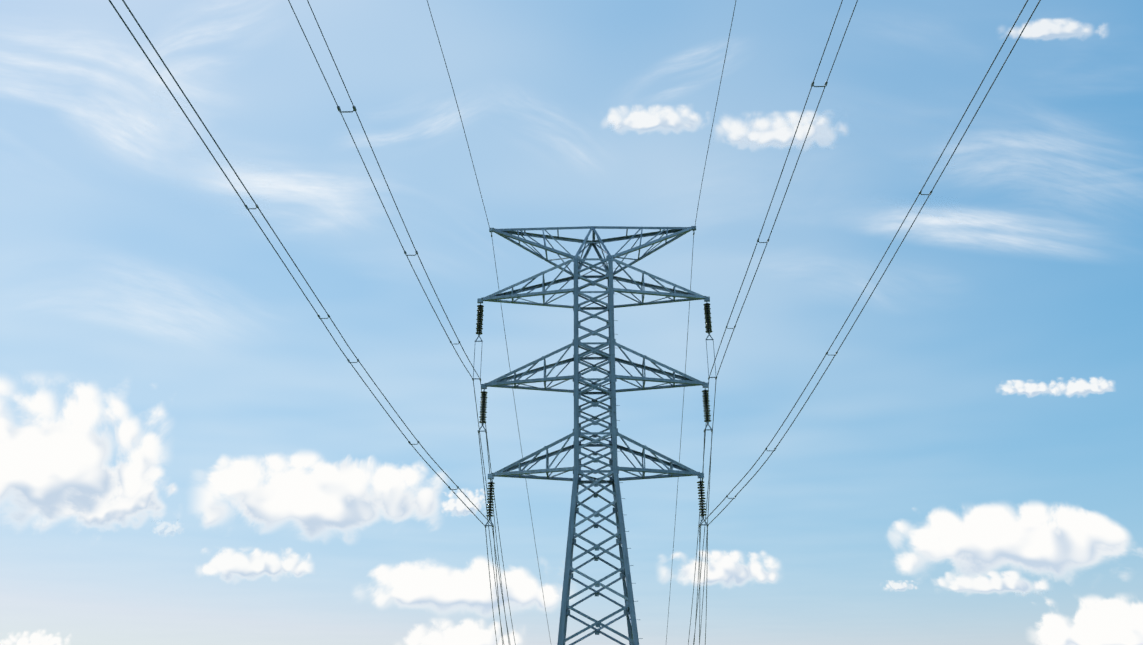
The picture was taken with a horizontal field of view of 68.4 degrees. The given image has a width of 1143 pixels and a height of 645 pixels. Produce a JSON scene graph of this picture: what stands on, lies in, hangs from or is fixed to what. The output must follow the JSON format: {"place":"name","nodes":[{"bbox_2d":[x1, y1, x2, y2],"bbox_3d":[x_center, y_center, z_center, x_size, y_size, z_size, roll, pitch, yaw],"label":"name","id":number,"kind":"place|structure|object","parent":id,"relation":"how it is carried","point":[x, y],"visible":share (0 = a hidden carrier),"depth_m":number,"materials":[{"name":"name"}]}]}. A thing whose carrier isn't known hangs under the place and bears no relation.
{"place":"outdoors","nodes":[
{"label":"outdoors","id":0,"kind":"place"},
{"bbox_2d":[0,630,68,644],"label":"cloud","id":1,"kind":"structure","parent":0,"point":[37,638],"depth_m":2594.66,"materials":[{"name":"white"}]},
{"bbox_2d":[0,378,163,523],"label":"cloud","id":2,"kind":"structure","parent":0,"point":[54,466],"depth_m":2212.35,"materials":[{"name":"white"}]},
{"bbox_2d":[36,466,175,528],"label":"cloud","id":3,"kind":"structure","parent":0,"point":[141,503],"depth_m":2336.26,"materials":[{"name":"white"}]},
{"bbox_2d":[30,63,269,215],"bbox_3d":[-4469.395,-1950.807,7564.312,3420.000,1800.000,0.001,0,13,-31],"label":"cloud","id":4,"kind":"structure","parent":0,"point":[141,120],"depth_m":7818.12,"materials":[{"name":"white"}]},
{"bbox_2d":[158,524,175,532],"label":"cloud","id":5,"kind":"structure","parent":0,"point":[169,529],"depth_m":3712.99,"materials":[{"name":"white"}]},
{"bbox_2d":[144,90,336,213],"bbox_3d":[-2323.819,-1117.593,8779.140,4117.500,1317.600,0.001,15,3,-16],"label":"cloud","id":6,"kind":"structure","parent":0,"point":[267,183],"depth_m":8522.85,"materials":[{"name":"white"}]},
{"bbox_2d":[199,548,311,580],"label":"cloud","id":7,"kind":"structure","parent":0,"point":[228,564],"depth_m":2590.95,"materials":[{"name":"white"}]},
{"bbox_2d":[196,452,442,538],"bbox_3d":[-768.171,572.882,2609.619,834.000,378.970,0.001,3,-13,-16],"label":"cloud","id":8,"kind":"structure","parent":0,"point":[311,495],"depth_m":2610.01,"materials":[{"name":"white"}]},
{"bbox_2d":[404,619,521,644],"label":"cloud","id":9,"kind":"structure","parent":0,"point":[465,632],"depth_m":2922.66,"materials":[{"name":"white"}]},
{"bbox_2d":[442,489,484,514],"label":"cloud","id":10,"kind":"structure","parent":0,"point":[457,506],"depth_m":2958.29,"materials":[{"name":"white"}]},
{"bbox_2d":[370,558,562,615],"bbox_3d":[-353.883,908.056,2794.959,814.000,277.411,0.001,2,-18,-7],"label":"cloud","id":11,"kind":"structure","parent":0,"point":[440,589],"depth_m":2800.79,"materials":[{"name":"white"}]},
{"bbox_2d":[0,0,1142,644],"label":"sky","id":12,"kind":"structure","parent":0,"point":[120,281],"materials":[{"name":"blue"}]},
{"bbox_2d":[607,106,699,131],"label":"cloud","id":13,"kind":"structure","parent":0,"point":[653,118],"depth_m":3822.18,"materials":[{"name":"white"}]},
{"bbox_2d":[660,551,778,586],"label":"cloud","id":14,"kind":"structure","parent":0,"point":[727,569],"depth_m":3137.70,"materials":[{"name":"white"}]},
{"bbox_2d":[741,124,808,150],"bbox_3d":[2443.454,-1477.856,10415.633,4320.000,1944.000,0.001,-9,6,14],"label":"cloud","id":15,"kind":"structure","parent":0,"point":[772,145],"depth_m":10289.65,"materials":[{"name":"white"}]},
{"bbox_2d":[719,112,843,145],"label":"cloud","id":16,"kind":"structure","parent":0,"point":[779,131],"depth_m":3828.65,"materials":[{"name":"white"}]},
{"bbox_2d":[808,99,954,168],"bbox_3d":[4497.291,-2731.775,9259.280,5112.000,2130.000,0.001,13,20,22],"label":"cloud","id":17,"kind":"structure","parent":0,"point":[888,135],"depth_m":9735.39,"materials":[{"name":"white"}]},
{"bbox_2d":[885,581,916,590],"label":"cloud","id":18,"kind":"structure","parent":0,"point":[898,586],"depth_m":3451.93,"materials":[{"name":"white"}]},
{"bbox_2d":[867,196,960,216],"bbox_3d":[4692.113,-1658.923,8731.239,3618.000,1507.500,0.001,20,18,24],"label":"cloud","id":19,"kind":"structure","parent":0,"point":[929,210],"depth_m":9202.85,"materials":[{"name":"white"}]},
{"bbox_2d":[899,214,1014,241],"bbox_3d":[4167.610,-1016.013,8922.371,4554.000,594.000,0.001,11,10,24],"label":"cloud","id":20,"kind":"structure","parent":0,"point":[953,220],"depth_m":8955.93,"materials":[{"name":"white"}]},
{"bbox_2d":[937,571,1047,595],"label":"cloud","id":21,"kind":"structure","parent":0,"point":[1013,581],"depth_m":3015.82,"materials":[{"name":"white"}]},
{"bbox_2d":[889,503,1128,577],"bbox_3d":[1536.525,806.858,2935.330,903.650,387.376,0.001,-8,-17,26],"label":"cloud","id":22,"kind":"structure","parent":0,"point":[1056,541],"depth_m":2943.48,"materials":[{"name":"white"}]},
{"bbox_2d":[1001,380,1056,396],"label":"cloud","id":23,"kind":"structure","parent":0,"point":[1029,389],"depth_m":3226.01,"materials":[{"name":"white"}]},
{"bbox_2d":[1010,19,1089,38],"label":"cloud","id":24,"kind":"structure","parent":0,"point":[1046,28],"depth_m":3432.18,"materials":[{"name":"white"}]},
{"bbox_2d":[1054,377,1112,395],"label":"cloud","id":25,"kind":"structure","parent":0,"point":[1083,387],"depth_m":3209.82,"materials":[{"name":"white"}]},
{"bbox_2d":[1032,596,1142,644],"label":"cloud","id":26,"kind":"structure","parent":0,"point":[1111,621],"depth_m":2915.36,"materials":[{"name":"white"}]},
{"label":"ground","id":27,"kind":"structure","parent":0,"visible":0},
{"bbox_2d":[109,0,1040,644],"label":"pylon","id":28,"kind":"object","parent":27,"relation":"on","point":[615,480],"visible":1,"depth_m":45.47,"materials":[{"name":"metal"}]}
]}

